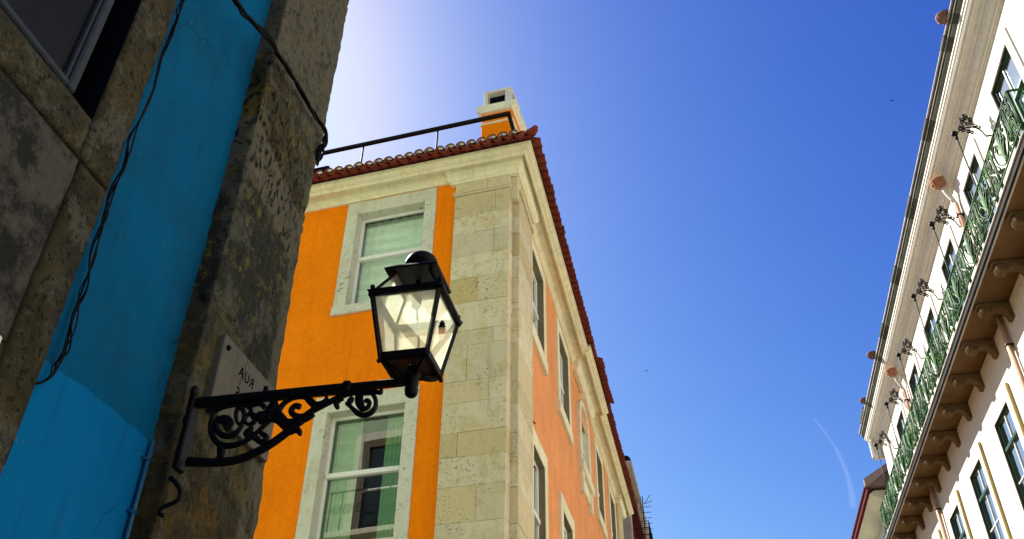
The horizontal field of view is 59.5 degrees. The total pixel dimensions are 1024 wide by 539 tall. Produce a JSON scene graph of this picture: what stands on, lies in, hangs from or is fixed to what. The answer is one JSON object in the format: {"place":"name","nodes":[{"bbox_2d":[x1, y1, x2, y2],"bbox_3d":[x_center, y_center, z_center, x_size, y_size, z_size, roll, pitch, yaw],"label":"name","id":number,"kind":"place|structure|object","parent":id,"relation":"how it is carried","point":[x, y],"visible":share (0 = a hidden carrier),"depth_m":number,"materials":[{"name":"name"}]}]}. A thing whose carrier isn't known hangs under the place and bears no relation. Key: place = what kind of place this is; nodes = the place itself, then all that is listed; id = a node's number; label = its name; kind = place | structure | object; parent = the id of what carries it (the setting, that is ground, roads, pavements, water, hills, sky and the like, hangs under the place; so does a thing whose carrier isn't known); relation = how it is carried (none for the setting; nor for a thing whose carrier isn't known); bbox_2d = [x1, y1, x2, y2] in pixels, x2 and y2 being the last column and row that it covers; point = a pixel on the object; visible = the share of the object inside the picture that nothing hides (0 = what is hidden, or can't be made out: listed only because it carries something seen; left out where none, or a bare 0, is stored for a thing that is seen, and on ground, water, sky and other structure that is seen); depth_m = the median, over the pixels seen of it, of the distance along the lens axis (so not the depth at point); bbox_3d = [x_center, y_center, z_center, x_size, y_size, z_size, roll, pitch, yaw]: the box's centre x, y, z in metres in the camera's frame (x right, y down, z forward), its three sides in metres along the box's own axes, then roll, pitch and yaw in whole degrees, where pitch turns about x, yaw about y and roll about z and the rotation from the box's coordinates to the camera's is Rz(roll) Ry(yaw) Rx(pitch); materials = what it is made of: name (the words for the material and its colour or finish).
{"place":"outdoors","nodes":[
{"label":"outdoors","id":0,"kind":"place"},
{"bbox_2d":[253,87,637,538],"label":"orange building","id":1,"kind":"structure","parent":0,"point":[506,428],"depth_m":13.14,"materials":[{"name":"paint"}]},
{"bbox_2d":[295,384,419,538],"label":"window","id":2,"kind":"structure","parent":1,"relation":"in","point":[357,484],"depth_m":11.66,"materials":[{"name":"white paint"}]},
{"bbox_2d":[330,187,437,316],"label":"window","id":3,"kind":"structure","parent":1,"relation":"in","point":[381,233],"depth_m":14.07,"materials":[{"name":"white paint"}]},
{"bbox_2d":[532,237,547,375],"bbox_3d":[0.330,0.561,14.752,0.270,1.984,1.384,-7,-37,10],"label":"window","id":4,"kind":"structure","parent":1,"relation":"in","point":[538,277],"depth_m":15.08,"materials":[{"name":"white paint"}]},
{"bbox_2d":[533,426,548,538],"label":"window","id":5,"kind":"structure","parent":1,"relation":"in","point":[540,461],"depth_m":13.08,"materials":[{"name":"white paint"}]},
{"bbox_2d":[555,316,573,445],"bbox_3d":[0.880,2.095,16.809,0.270,1.984,1.434,-7,-37,10],"label":"window","id":6,"kind":"structure","parent":1,"relation":"in","point":[563,389],"depth_m":16.97,"materials":[{"name":"white paint"}]},
{"bbox_2d":[558,492,574,538],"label":"window","id":7,"kind":"structure","parent":1,"relation":"in","point":[566,522],"depth_m":14.94,"materials":[{"name":"white paint"}]},
{"bbox_2d":[577,390,594,515],"bbox_3d":[1.419,3.691,18.735,0.380,2.540,1.520,-7,-37,10],"label":"arched window","id":8,"kind":"structure","parent":1,"relation":"in","point":[584,461],"depth_m":18.44,"materials":[{"name":"white paint"}]},
{"bbox_2d":[593,436,607,538],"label":"window","id":9,"kind":"structure","parent":1,"relation":"in","point":[598,462],"depth_m":20.89,"materials":[{"name":"white paint"}]},
{"bbox_2d":[607,480,616,538],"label":"window","id":10,"kind":"structure","parent":1,"relation":"in","point":[611,501],"depth_m":23.22,"materials":[{"name":"white paint"}]},
{"bbox_2d":[315,0,950,538],"label":"sky","id":11,"kind":"structure","parent":0,"point":[731,180],"materials":[{"name":"blue"}]},
{"bbox_2d":[851,464,896,538],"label":"red eaved house","id":12,"kind":"structure","parent":0,"point":[868,524],"depth_m":29.38,"materials":[{"name":"paint"}]},
{"label":"ground","id":13,"kind":"structure","parent":0,"visible":0},
{"bbox_2d":[0,0,349,538],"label":"blue walled building","id":14,"kind":"structure","parent":13,"relation":"on","point":[198,250],"depth_m":3.94,"materials":[{"name":"paint"}]},
{"bbox_2d":[0,0,140,123],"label":"window","id":15,"kind":"structure","parent":14,"relation":"in","point":[81,41],"depth_m":3.70,"materials":[{"name":"black glass"}]},
{"bbox_2d":[35,0,184,384],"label":"hanging cables","id":16,"kind":"object","parent":14,"relation":"hanging from","point":[112,189],"visible":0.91,"depth_m":3.71,"materials":[{"name":"black rubber"}]},
{"bbox_2d":[123,440,154,538],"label":"conduit pipe","id":17,"kind":"object","parent":14,"relation":"attached to","point":[133,510],"visible":1,"depth_m":3.76,"materials":[{"name":"blue metal"}]},
{"bbox_2d":[157,476,182,517],"bbox_3d":[-1.409,0.944,3.730,0.099,0.195,0.050,-7,-37,10],"label":"iron hook","id":18,"kind":"object","parent":14,"relation":"attached to","point":[174,481],"visible":1,"depth_m":3.69,"materials":[{"name":"black metal"}]},
{"bbox_2d":[204,334,274,462],"bbox_3d":[-1.353,0.660,4.523,0.068,0.400,0.635,-7,-37,10],"label":"street sign","id":19,"kind":"object","parent":14,"relation":"attached to","point":[234,370],"visible":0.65,"depth_m":4.42,"materials":[{"name":"grey stone"}]},
{"bbox_2d":[232,0,327,165],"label":"corner cables","id":20,"kind":"object","parent":14,"relation":"attached to","point":[266,35],"visible":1,"depth_m":5.49,"materials":[{"name":"black rubber"}]},
{"bbox_2d":[172,250,462,473],"bbox_3d":[-0.866,0.393,4.078,1.218,1.026,0.352,-7,-37,10],"label":"wall lantern","id":21,"kind":"object","parent":14,"relation":"attached to","point":[412,358],"depth_m":3.94,"materials":[{"name":"black metal"}]},
{"bbox_2d":[623,455,652,538],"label":"red house","id":22,"kind":"structure","parent":13,"relation":"on","point":[633,525],"depth_m":28.01,"materials":[{"name":"paint"}]},
{"bbox_2d":[635,495,652,538],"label":"tv antenna","id":23,"kind":"object","parent":22,"relation":"attached to","point":[644,523],"visible":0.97,"depth_m":26.72,"materials":[{"name":"metal"}]},
{"bbox_2d":[859,0,1023,538],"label":"white building","id":24,"kind":"structure","parent":13,"relation":"on","point":[958,460],"depth_m":18.27,"materials":[{"name":"paint"}]},
{"bbox_2d":[874,430,897,514],"bbox_3d":[11.214,6.015,26.374,0.648,2.794,0.116,-7,-37,10],"label":"iron post","id":25,"kind":"object","parent":24,"relation":"on","point":[882,433],"visible":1,"depth_m":26.95,"materials":[{"name":"black metal"}]},
{"bbox_2d":[884,388,906,475],"bbox_3d":[10.655,4.455,24.283,0.648,2.794,0.116,-7,-37,10],"label":"iron post","id":26,"kind":"object","parent":24,"relation":"on","point":[886,404],"visible":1,"depth_m":24.88,"materials":[{"name":"black metal"}]},
{"bbox_2d":[894,401,914,472],"bbox_3d":[11.390,5.255,25.345,0.288,2.750,1.540,-7,-37,10],"label":"balcony door","id":27,"kind":"structure","parent":24,"relation":"in","point":[900,420],"depth_m":26.06,"materials":[{"name":"green paint"}]},
{"bbox_2d":[896,338,924,430],"bbox_3d":[10.095,2.896,22.192,0.648,2.794,0.116,-7,-37,10],"label":"iron post","id":28,"kind":"object","parent":24,"relation":"on","point":[905,350],"visible":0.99,"depth_m":22.78,"materials":[{"name":"black metal"}]},
{"bbox_2d":[907,352,929,429],"bbox_3d":[10.829,3.693,23.251,0.288,2.750,1.540,-7,-37,10],"label":"balcony door","id":29,"kind":"structure","parent":24,"relation":"in","point":[914,371],"depth_m":23.90,"materials":[{"name":"green paint"}]},
{"bbox_2d":[911,279,942,377],"bbox_3d":[9.536,1.336,20.100,0.648,2.794,0.116,-7,-37,10],"label":"iron post","id":30,"kind":"object","parent":24,"relation":"on","point":[913,296],"visible":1,"depth_m":20.68,"materials":[{"name":"black metal"}]},
{"bbox_2d":[920,294,948,383],"bbox_3d":[10.269,2.131,21.156,0.288,2.750,1.540,-7,-37,10],"label":"balcony door","id":31,"kind":"structure","parent":24,"relation":"in","point":[930,316],"depth_m":21.79,"materials":[{"name":"green paint"}]},
{"bbox_2d":[935,529,942,538],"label":"window","id":32,"kind":"structure","parent":24,"relation":"in","point":[939,536],"depth_m":23.09,"materials":[{"name":"green paint"}]},
{"bbox_2d":[929,205,962,308],"bbox_3d":[8.976,-0.223,18.009,0.648,2.794,0.116,-7,-37,10],"label":"iron post","id":33,"kind":"object","parent":24,"relation":"on","point":[932,224],"visible":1,"depth_m":18.59,"materials":[{"name":"black metal"}]},
{"bbox_2d":[937,225,970,323],"bbox_3d":[9.709,0.569,19.062,0.288,2.750,1.540,-7,-37,10],"label":"balcony door","id":34,"kind":"structure","parent":24,"relation":"in","point":[950,247],"depth_m":19.69,"materials":[{"name":"green paint"}]},
{"bbox_2d":[946,490,972,538],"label":"window","id":35,"kind":"structure","parent":24,"relation":"in","point":[956,517],"depth_m":21.47,"materials":[{"name":"green paint"}]},
{"bbox_2d":[951,114,991,223],"bbox_3d":[8.416,-1.782,15.918,0.648,2.794,0.116,-7,-37,10],"label":"iron post","id":36,"kind":"object","parent":24,"relation":"on","point":[955,133],"visible":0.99,"depth_m":16.50,"materials":[{"name":"black metal"}]},
{"bbox_2d":[959,138,999,246],"bbox_3d":[9.148,-0.992,16.967,0.288,2.750,1.540,-7,-37,10],"label":"balcony door","id":37,"kind":"structure","parent":24,"relation":"in","point":[967,188],"depth_m":17.54,"materials":[{"name":"green paint"}]},
{"bbox_2d":[965,442,1011,538],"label":"window","id":38,"kind":"structure","parent":24,"relation":"in","point":[987,503],"depth_m":19.22,"materials":[{"name":"green paint"}]},
{"bbox_2d":[985,27,1023,156],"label":"balcony door","id":39,"kind":"structure","parent":24,"relation":"in","point":[1007,73],"depth_m":15.35,"materials":[{"name":"green paint"}]},
{"bbox_2d":[989,383,1023,531],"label":"window","id":40,"kind":"structure","parent":24,"relation":"in","point":[1006,424],"depth_m":17.29,"materials":[{"name":"green paint"}]},
{"bbox_2d":[1019,347,1023,369],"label":"window","id":41,"kind":"structure","parent":24,"relation":"in","point":[1021,356],"depth_m":16.09,"materials":[{"name":"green paint"}]}
]}

